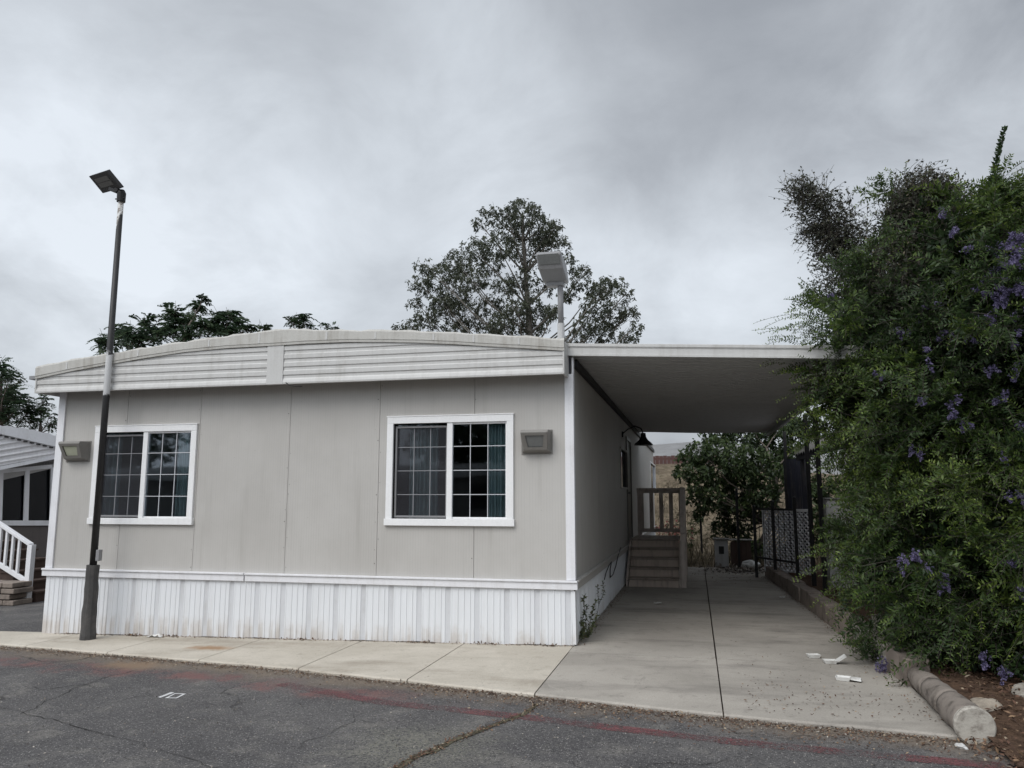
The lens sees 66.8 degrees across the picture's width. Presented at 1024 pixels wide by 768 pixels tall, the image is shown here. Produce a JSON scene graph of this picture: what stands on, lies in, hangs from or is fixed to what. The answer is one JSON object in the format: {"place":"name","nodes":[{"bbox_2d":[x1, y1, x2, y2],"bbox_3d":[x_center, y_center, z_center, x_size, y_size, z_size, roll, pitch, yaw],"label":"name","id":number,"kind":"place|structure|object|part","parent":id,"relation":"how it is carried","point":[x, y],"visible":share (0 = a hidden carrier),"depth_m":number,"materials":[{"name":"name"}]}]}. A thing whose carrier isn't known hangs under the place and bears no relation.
{"place":"outdoors","nodes":[
{"label":"outdoors","id":0,"kind":"place"},
{"bbox_2d":[0,601,43,631],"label":"side driveway","id":1,"kind":"structure","parent":0,"point":[27,617],"depth_m":12.01,"materials":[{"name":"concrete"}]},
{"bbox_2d":[0,580,32,605],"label":"stone planter","id":2,"kind":"object","parent":1,"relation":"on","point":[13,593],"visible":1,"depth_m":13.60,"materials":[{"name":"beige stone"}]},
{"bbox_2d":[0,521,46,601],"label":"porch stairs","id":3,"kind":"structure","parent":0,"point":[19,561],"depth_m":14.14,"materials":[{"name":"white paint"}]},
{"bbox_2d":[0,631,573,696],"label":"sidewalk","id":4,"kind":"structure","parent":0,"point":[522,669],"depth_m":8.42,"materials":[{"name":"concrete"}]},
{"bbox_2d":[79,169,125,640],"bbox_3d":[-5.577,0.158,10.340,0.727,6.322,0.314,-7,-11,41],"label":"street lamp","id":5,"kind":"object","parent":4,"relation":"on","point":[106,181],"visible":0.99,"depth_m":10.11,"materials":[{"name":"grey metal"}]},
{"bbox_2d":[122,633,572,646],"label":"drifted leaves","id":6,"kind":"object","parent":4,"relation":"on","point":[129,634],"visible":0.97,"depth_m":9.09,"materials":[{"name":"brown plant"}]},
{"bbox_2d":[55,566,942,719],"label":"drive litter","id":7,"kind":"object","parent":4,"relation":"on","point":[598,629],"visible":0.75,"depth_m":8.98,"materials":[{"name":"white plant"}]},
{"bbox_2d":[29,328,656,644],"bbox_3d":[-0.735,2.635,18.998,7.544,3.962,19.666,-2,-9,13],"label":"mobile home","id":8,"kind":"object","parent":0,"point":[369,484],"visible":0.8,"depth_m":9.76,"materials":[{"name":"grey"}]},
{"bbox_2d":[58,441,90,461],"bbox_3d":[-5.944,0.909,10.516,0.384,0.284,0.189,-2,-9,13],"label":"wall light","id":9,"kind":"object","parent":8,"relation":"attached to","point":[75,451],"visible":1,"depth_m":10.49,"materials":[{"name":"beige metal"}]},
{"bbox_2d":[87,423,198,524],"bbox_3d":[-4.887,1.243,10.406,1.599,1.490,0.258,-2,-9,13],"label":"window","id":10,"kind":"structure","parent":8,"relation":"in","point":[185,487],"depth_m":10.35,"materials":[{"name":"white plastic"}]},
{"bbox_2d":[384,413,514,526],"bbox_3d":[-0.739,1.080,9.448,1.628,1.505,0.257,-2,-9,13],"label":"window","id":11,"kind":"structure","parent":8,"relation":"in","point":[423,494],"depth_m":9.42,"materials":[{"name":"white plastic"}]},
{"bbox_2d":[520,429,552,453],"bbox_3d":[0.276,0.671,9.080,0.374,0.289,0.189,-2,-9,13],"label":"wall light","id":12,"kind":"object","parent":8,"relation":"attached to","point":[536,441],"visible":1,"depth_m":9.05,"materials":[{"name":"grey metal"}]},
{"bbox_2d":[536,251,568,339],"bbox_3d":[0.496,-0.998,9.488,0.340,1.188,0.455,-2,-9,13],"label":"roof flood lamp","id":13,"kind":"object","parent":8,"relation":"attached to","point":[552,267],"visible":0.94,"depth_m":9.51,"materials":[{"name":"grey metal"}]},
{"bbox_2d":[620,446,628,489],"bbox_3d":[2.227,1.704,15.547,0.075,0.800,1.651,-2,-9,13],"label":"window","id":14,"kind":"structure","parent":8,"relation":"in","point":[622,453],"depth_m":15.56,"materials":[{"name":"grey"}]},
{"bbox_2d":[625,436,632,539],"bbox_3d":[2.503,2.215,16.548,0.107,2.120,1.090,-2,-9,13],"label":"door","id":15,"kind":"structure","parent":8,"relation":"in","point":[628,462],"depth_m":16.63,"materials":[{"name":"white metal"}]},
{"bbox_2d":[622,426,652,445],"bbox_3d":[2.471,1.012,15.311,0.618,0.393,0.380,-2,-9,13],"label":"barn lamp","id":16,"kind":"object","parent":8,"relation":"attached to","point":[643,440],"visible":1,"depth_m":15.22,"materials":[{"name":"black metal"}]},
{"bbox_2d":[650,461,655,487],"bbox_3d":[4.739,3.139,26.186,0.075,0.911,3.099,-2,-9,13],"label":"window","id":17,"kind":"structure","parent":8,"relation":"in","point":[652,467],"depth_m":26.64,"materials":[{"name":"white plastic"}]},
{"bbox_2d":[567,343,863,593],"bbox_3d":[3.617,1.958,13.919,3.541,3.465,11.129,-2,-9,13],"label":"carport","id":18,"kind":"object","parent":8,"relation":"attached to","point":[697,388],"visible":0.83,"depth_m":11.21,"materials":[{"name":"metal"}]},
{"bbox_2d":[0,646,1017,767],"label":"road","id":19,"kind":"structure","parent":0,"point":[134,703],"depth_m":5.74,"materials":[{"name":"grey asphalt"}]},
{"bbox_2d":[0,707,216,767],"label":"road crack","id":20,"kind":"object","parent":19,"relation":"on","point":[109,735],"visible":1,"depth_m":5.81,"materials":[{"name":"black asphalt"}]},
{"bbox_2d":[159,692,183,697],"bbox_3d":[-3.004,2.763,6.886,0.201,0.004,0.206,-2,-9,13],"label":"road number","id":21,"kind":"object","parent":19,"relation":"on","point":[171,695],"visible":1,"depth_m":6.91,"materials":[{"name":"white paint"}]},
{"bbox_2d":[394,703,538,767],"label":"road crack","id":22,"kind":"object","parent":19,"relation":"on","point":[528,710],"visible":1,"depth_m":5.47,"materials":[{"name":"black asphalt"}]},
{"bbox_2d":[0,646,990,767],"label":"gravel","id":23,"kind":"structure","parent":19,"relation":"on","point":[451,711],"depth_m":6.26,"materials":[{"name":"grey gravel"}]},
{"bbox_2d":[1,646,1005,767],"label":"edge litter","id":24,"kind":"object","parent":19,"relation":"on","point":[580,704],"visible":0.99,"depth_m":6.01,"materials":[{"name":"brown plant"}]},
{"bbox_2d":[277,682,1016,767],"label":"road line","id":25,"kind":"object","parent":19,"relation":"on","point":[638,730],"visible":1,"depth_m":5.65,"materials":[{"name":"red paint"}]},
{"bbox_2d":[639,760,722,767],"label":"road crack","id":26,"kind":"object","parent":19,"relation":"on","point":[678,763],"visible":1,"depth_m":4.96,"materials":[{"name":"grey asphalt"}]},
{"bbox_2d":[954,743,968,749],"bbox_3d":[3.051,2.462,5.267,0.074,0.042,0.082,-3,-9,20],"label":"rock","id":27,"kind":"object","parent":19,"relation":"on","point":[960,746],"visible":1,"depth_m":5.24,"materials":[{"name":"white stone"}]},
{"bbox_2d":[0,0,1023,454],"label":"sky","id":28,"kind":"structure","parent":0,"point":[273,160],"materials":[{"name":"grey"}]},
{"bbox_2d":[535,566,960,740],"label":"driveway","id":29,"kind":"structure","parent":0,"point":[642,650],"depth_m":7.71,"materials":[{"name":"concrete"}]},
{"bbox_2d":[579,621,592,640],"bbox_3d":[0.845,2.844,8.949,0.191,0.246,0.239,1,-8,-7],"label":"weed clump","id":30,"kind":"object","parent":29,"relation":"on","point":[582,633],"visible":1,"depth_m":8.93,"materials":[{"name":"green plant"}]},
{"bbox_2d":[580,594,599,637],"bbox_3d":[0.909,2.709,9.092,0.229,0.529,0.269,0,-8,-2],"label":"weed clump","id":31,"kind":"object","parent":29,"relation":"on","point":[584,612],"visible":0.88,"depth_m":9.15,"materials":[{"name":"green plant"}]},
{"bbox_2d":[594,580,605,627],"bbox_3d":[1.093,2.781,9.704,0.130,0.654,0.234,4,-9,-27],"label":"weed clump","id":32,"kind":"object","parent":29,"relation":"on","point":[598,598],"visible":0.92,"depth_m":9.76,"materials":[{"name":"green plant"}]},
{"bbox_2d":[626,487,687,587],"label":"entry steps","id":33,"kind":"structure","parent":29,"relation":"on","point":[666,556],"depth_m":15.21,"materials":[{"name":"paint"}]},
{"bbox_2d":[735,488,799,577],"bbox_3d":[5.248,3.152,16.530,0.332,1.899,3.408,0,-8,-3],"label":"iron fence","id":34,"kind":"object","parent":29,"relation":"on","point":[774,558],"visible":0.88,"depth_m":15.66,"materials":[{"name":"black metal"}]},
{"bbox_2d":[765,566,777,578],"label":"kerb block","id":35,"kind":"structure","parent":29,"relation":"on","point":[767,572],"depth_m":16.15,"materials":[{"name":"grey concrete"}]},
{"bbox_2d":[769,568,784,582],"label":"kerb block","id":36,"kind":"structure","parent":29,"relation":"on","point":[771,573],"depth_m":15.42,"materials":[{"name":"grey concrete"}]},
{"bbox_2d":[774,572,790,586],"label":"kerb block","id":37,"kind":"structure","parent":29,"relation":"on","point":[777,576],"depth_m":14.77,"materials":[{"name":"grey concrete"}]},
{"bbox_2d":[781,575,794,591],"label":"kerb block","id":38,"kind":"structure","parent":29,"relation":"on","point":[784,582],"depth_m":14.13,"materials":[{"name":"grey concrete"}]},
{"bbox_2d":[787,578,805,594],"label":"kerb block","id":39,"kind":"structure","parent":29,"relation":"on","point":[790,581],"depth_m":13.38,"materials":[{"name":"grey concrete"}]},
{"bbox_2d":[792,583,808,601],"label":"kerb block","id":40,"kind":"structure","parent":29,"relation":"on","point":[796,591],"depth_m":12.72,"materials":[{"name":"grey concrete"}]},
{"bbox_2d":[800,587,821,607],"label":"kerb block","id":41,"kind":"structure","parent":29,"relation":"on","point":[805,592],"depth_m":12.02,"materials":[{"name":"grey concrete"}]},
{"bbox_2d":[806,653,820,657],"bbox_3d":[3.143,2.834,8.089,0.128,0.033,0.094,0,-8,2],"label":"foam container","id":42,"kind":"object","parent":29,"relation":"on","point":[813,655],"visible":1,"depth_m":8.05,"materials":[{"name":"white plastic"}]},
{"bbox_2d":[808,594,828,614],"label":"kerb block","id":43,"kind":"structure","parent":29,"relation":"on","point":[811,598],"depth_m":11.34,"materials":[{"name":"grey concrete"}]},
{"bbox_2d":[816,598,841,622],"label":"kerb block","id":44,"kind":"structure","parent":29,"relation":"on","point":[821,612],"depth_m":10.64,"materials":[{"name":"grey concrete"}]},
{"bbox_2d":[822,654,845,663],"bbox_3d":[3.244,2.766,7.810,0.218,0.087,0.094,-1,-8,7],"label":"foam container","id":45,"kind":"object","parent":29,"relation":"on","point":[833,661],"visible":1,"depth_m":7.78,"materials":[{"name":"white plastic"}]},
{"bbox_2d":[826,606,851,631],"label":"kerb block","id":46,"kind":"structure","parent":29,"relation":"on","point":[829,614],"depth_m":10.00,"materials":[{"name":"concrete"}]},
{"bbox_2d":[835,675,861,681],"bbox_3d":[3.064,2.684,7.062,0.218,0.033,0.094,-4,-9,27],"label":"foam container","id":47,"kind":"object","parent":29,"relation":"on","point":[843,678],"visible":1,"depth_m":7.05,"materials":[{"name":"white plastic"}]},
{"bbox_2d":[838,614,867,642],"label":"kerb block","id":48,"kind":"structure","parent":29,"relation":"on","point":[842,623],"depth_m":9.32,"materials":[{"name":"grey concrete"}]},
{"bbox_2d":[853,625,881,649],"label":"kerb block","id":49,"kind":"structure","parent":29,"relation":"on","point":[863,630],"depth_m":8.67,"materials":[{"name":"grey concrete"}]},
{"bbox_2d":[868,633,893,668],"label":"kerb block","id":50,"kind":"structure","parent":29,"relation":"on","point":[883,653],"depth_m":7.73,"materials":[{"name":"grey concrete"}]},
{"bbox_2d":[885,645,929,690],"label":"kerb block","id":51,"kind":"structure","parent":29,"relation":"on","point":[895,656],"depth_m":7.07,"materials":[{"name":"grey concrete"}]},
{"bbox_2d":[907,667,996,743],"bbox_3d":[3.384,2.484,6.114,0.266,0.265,1.560,-2,-9,13],"label":"concrete log","id":52,"kind":"object","parent":29,"relation":"on","point":[962,717],"visible":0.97,"depth_m":5.58,"materials":[{"name":"grey concrete"}]},
{"bbox_2d":[654,476,843,567],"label":"dry grass","id":53,"kind":"structure","parent":0,"point":[698,554],"depth_m":22.64,"materials":[{"name":"beige plant"}]},
{"bbox_2d":[654,464,845,574],"bbox_3d":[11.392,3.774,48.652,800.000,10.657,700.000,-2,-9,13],"label":"ground","id":54,"kind":"structure","parent":0,"point":[663,472],"depth_m":32.01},
{"bbox_2d":[0,357,45,429],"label":"feathery tree","id":55,"kind":"object","parent":54,"relation":"on","point":[12,406],"visible":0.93,"depth_m":27.40,"materials":[{"name":"green plant"}]},
{"bbox_2d":[0,425,55,556],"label":"neighbouring home","id":56,"kind":"object","parent":54,"relation":"on","point":[27,456],"visible":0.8,"depth_m":16.35,"materials":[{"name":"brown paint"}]},
{"bbox_2d":[0,464,53,525],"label":"window","id":57,"kind":"structure","parent":56,"relation":"in","point":[25,500],"depth_m":16.42,"materials":[{"name":"black glass"}]},
{"bbox_2d":[12,394,57,432],"bbox_3d":[-16.788,3.240,28.025,2.766,5.903,1.616,-2,-9,13],"label":"feathery tree","id":58,"kind":"object","parent":54,"relation":"on","point":[40,420],"visible":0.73,"depth_m":28.23,"materials":[{"name":"green plant"}]},
{"bbox_2d":[87,312,177,354],"bbox_3d":[-17.559,1.872,34.888,4.261,10.596,2.631,-2,-9,13],"label":"feathery tree","id":59,"kind":"object","parent":54,"relation":"on","point":[131,340],"visible":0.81,"depth_m":35.06,"materials":[{"name":"green plant"}]},
{"bbox_2d":[152,293,218,342],"bbox_3d":[-14.908,1.408,34.821,2.417,11.438,3.787,8,-11,-42],"label":"feathery tree","id":60,"kind":"object","parent":54,"relation":"on","point":[187,325],"visible":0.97,"depth_m":35.52,"materials":[{"name":"green plant"}]},
{"bbox_2d":[198,305,272,337],"bbox_3d":[-12.601,1.680,34.681,3.967,10.855,2.083,-5,-10,31],"label":"feathery tree","id":61,"kind":"object","parent":54,"relation":"on","point":[218,319],"visible":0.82,"depth_m":35.44,"materials":[{"name":"green plant"}]},
{"bbox_2d":[282,313,338,329],"bbox_3d":[-8.850,1.840,33.907,2.750,10.108,1.620,-2,-9,13],"label":"feathery tree","id":62,"kind":"object","parent":54,"relation":"on","point":[301,323],"visible":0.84,"depth_m":34.50,"materials":[{"name":"green plant"}]},
{"bbox_2d":[391,197,644,343],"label":"eucalyptus tree","id":63,"kind":"object","parent":54,"relation":"on","point":[543,240],"visible":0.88,"depth_m":43.92,"materials":[{"name":"green plant"}]},
{"bbox_2d":[655,480,676,512],"bbox_3d":[6.380,4.652,32.083,0.932,1.365,0.607,-1,-8,4],"label":"dry bush","id":64,"kind":"object","parent":54,"relation":"on","point":[668,486],"visible":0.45,"depth_m":32.11,"materials":[{"name":"brown plant"}]},
{"bbox_2d":[655,519,698,547],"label":"pink flowers","id":65,"kind":"object","parent":54,"relation":"on","point":[677,532],"visible":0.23,"depth_m":23.11,"materials":[{"name":"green plant"}]},
{"bbox_2d":[664,507,692,547],"bbox_3d":[5.366,4.670,25.092,1.131,1.570,1.037,7,-11,-38],"label":"dry bush","id":66,"kind":"object","parent":54,"relation":"on","point":[688,515],"visible":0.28,"depth_m":25.08,"materials":[{"name":"brown plant"}]},
{"bbox_2d":[653,455,715,463],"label":"board fence","id":67,"kind":"object","parent":54,"relation":"on","point":[663,459],"visible":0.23,"depth_m":40.10,"materials":[{"name":"brown wood"}]},
{"bbox_2d":[686,516,703,555],"bbox_3d":[5.527,4.574,23.437,0.950,1.357,0.653,4,-9,-27],"label":"dry bush","id":68,"kind":"object","parent":54,"relation":"on","point":[695,532],"visible":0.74,"depth_m":23.36,"materials":[{"name":"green plant"}]},
{"bbox_2d":[699,500,702,558],"bbox_3d":[5.354,4.122,22.003,0.078,1.650,0.074,-6,-10,35],"label":"fence post","id":69,"kind":"object","parent":54,"relation":"on","point":[701,541],"visible":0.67,"depth_m":21.95,"materials":[{"name":"black metal"}]},
{"bbox_2d":[702,516,732,547],"bbox_3d":[6.384,4.685,24.227,1.082,1.288,1.020,-2,-9,13],"label":"dry bush","id":70,"kind":"object","parent":54,"relation":"on","point":[707,538],"visible":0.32,"depth_m":24.26,"materials":[{"name":"brown plant"}]},
{"bbox_2d":[671,408,841,560],"bbox_3d":[6.913,2.769,21.232,5.015,4.472,2.735,-2,-9,13],"label":"shade tree","id":71,"kind":"object","parent":54,"relation":"on","point":[750,470],"visible":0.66,"depth_m":21.23,"materials":[{"name":"green plant"}]},
{"bbox_2d":[823,402,879,509],"bbox_3d":[8.639,2.003,18.536,3.120,4.969,2.028,1,-8,-6],"label":"shade tree","id":72,"kind":"object","parent":54,"relation":"on","point":[827,471],"visible":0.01,"depth_m":18.16,"materials":[{"name":"green plant"}]},
{"bbox_2d":[652,442,852,473],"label":"hills","id":73,"kind":"structure","parent":0,"point":[670,449],"depth_m":215.82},
{"bbox_2d":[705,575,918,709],"bbox_3d":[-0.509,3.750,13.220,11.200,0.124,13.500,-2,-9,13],"label":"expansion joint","id":74,"kind":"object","parent":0,"point":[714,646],"depth_m":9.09,"materials":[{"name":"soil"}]},
{"bbox_2d":[713,538,728,566],"bbox_3d":[5.102,4.123,18.901,0.380,0.726,0.280,-2,-9,13],"label":"meter box","id":75,"kind":"object","parent":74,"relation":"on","point":[721,550],"visible":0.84,"depth_m":18.80,"materials":[{"name":"grey metal"}]},
{"bbox_2d":[719,546,723,553],"bbox_3d":[5.078,4.027,18.810,0.120,0.182,0.011,-2,-9,13],"label":"meter window","id":76,"kind":"structure","parent":75,"relation":"in","point":[721,548],"depth_m":18.80,"materials":[{"name":"black glass"}]},
{"bbox_2d":[698,562,771,574],"bbox_3d":[5.202,4.244,17.712,3.014,0.260,2.657,6,-10,-34],"label":"rubble","id":77,"kind":"object","parent":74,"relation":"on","point":[743,569],"visible":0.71,"depth_m":17.66,"materials":[{"name":"stone"}]},
{"bbox_2d":[729,539,751,565],"bbox_3d":[5.597,4.124,18.976,0.530,0.646,0.390,-2,-9,13],"label":"wooden box","id":78,"kind":"object","parent":77,"relation":"on","point":[745,549],"visible":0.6,"depth_m":18.83,"materials":[{"name":"brown wood"}]},
{"bbox_2d":[741,560,760,568],"bbox_3d":[5.600,4.239,18.204,0.447,0.229,0.301,-1,-8,4],"label":"rubbish bag","id":79,"kind":"object","parent":77,"relation":"on","point":[748,563],"visible":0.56,"depth_m":18.11,"materials":[{"name":"white plastic"}]},
{"bbox_2d":[823,498,862,587],"bbox_3d":[5.869,2.762,13.564,0.740,1.530,0.450,-2,-9,13],"label":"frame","id":80,"kind":"object","parent":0,"point":[828,510],"visible":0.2,"depth_m":13.48,"materials":[{"name":"grey metal"}]},
{"bbox_3d":[5.822,2.724,13.370,0.660,1.390,0.014,-2,-9,13],"label":"door","id":81,"kind":"part","parent":80,"relation":"part of","materials":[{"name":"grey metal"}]},
{"bbox_2d":[777,562,1023,766],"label":"planting bed","id":82,"kind":"object","parent":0,"point":[1009,733],"visible":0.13,"depth_m":6.18,"materials":[{"name":"soil"}]},
{"bbox_2d":[762,509,810,574],"bbox_3d":[5.659,3.230,15.938,0.074,1.314,1.374,4,-9,-26],"label":"lattice panel","id":83,"kind":"object","parent":82,"relation":"on","point":[766,551],"visible":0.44,"depth_m":15.94,"materials":[{"name":"white paint"}]},
{"bbox_2d":[783,459,809,564],"bbox_3d":[6.334,2.931,17.221,0.085,2.537,0.623,5,-10,-31],"label":"privacy screen","id":84,"kind":"object","parent":82,"relation":"on","point":[793,477],"visible":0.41,"depth_m":17.31,"materials":[{"name":"black fabric"}]},
{"bbox_2d":[794,437,856,586],"bbox_3d":[6.995,2.126,13.390,2.751,3.018,6.607,-1,-8,5],"label":"patio cover","id":85,"kind":"object","parent":82,"relation":"on","point":[800,456],"visible":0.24,"depth_m":15.61,"materials":[{"name":"metal"}]},
{"bbox_2d":[815,514,860,557],"bbox_3d":[5.348,2.735,12.104,1.265,1.441,0.944,-2,-9,13],"label":"patio shrub","id":86,"kind":"object","parent":82,"relation":"on","point":[828,538],"visible":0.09,"depth_m":11.99,"materials":[{"name":"green plant"}]},
{"bbox_2d":[872,614,884,631],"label":"border block","id":87,"kind":"structure","parent":82,"relation":"on","point":[876,620],"depth_m":8.69,"materials":[{"name":"grey concrete"}]},
{"bbox_2d":[753,126,1023,691],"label":"flowering bush","id":88,"kind":"object","parent":82,"relation":"on","point":[923,405],"visible":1,"depth_m":7.52,"materials":[{"name":"green plant"}]},
{"bbox_2d":[910,640,940,662],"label":"border block","id":89,"kind":"structure","parent":82,"relation":"on","point":[935,660],"depth_m":7.21,"materials":[{"name":"grey concrete"}]},
{"bbox_2d":[938,658,1023,767],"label":"leaf litter","id":90,"kind":"object","parent":82,"relation":"on","point":[984,743],"visible":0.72,"depth_m":5.74,"materials":[{"name":"brown plant"}]},
{"bbox_2d":[970,697,1002,711],"bbox_3d":[3.625,2.454,5.882,0.258,0.145,0.350,-5,-9,28],"label":"rock","id":91,"kind":"object","parent":82,"relation":"on","point":[982,703],"visible":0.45,"depth_m":5.83,"materials":[{"name":"beige stone"}]},
{"bbox_2d":[1011,683,1023,696],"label":"rock","id":92,"kind":"object","parent":82,"relation":"on","point":[1021,690],"visible":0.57,"depth_m":6.12,"materials":[{"name":"grey stone"}]}
]}

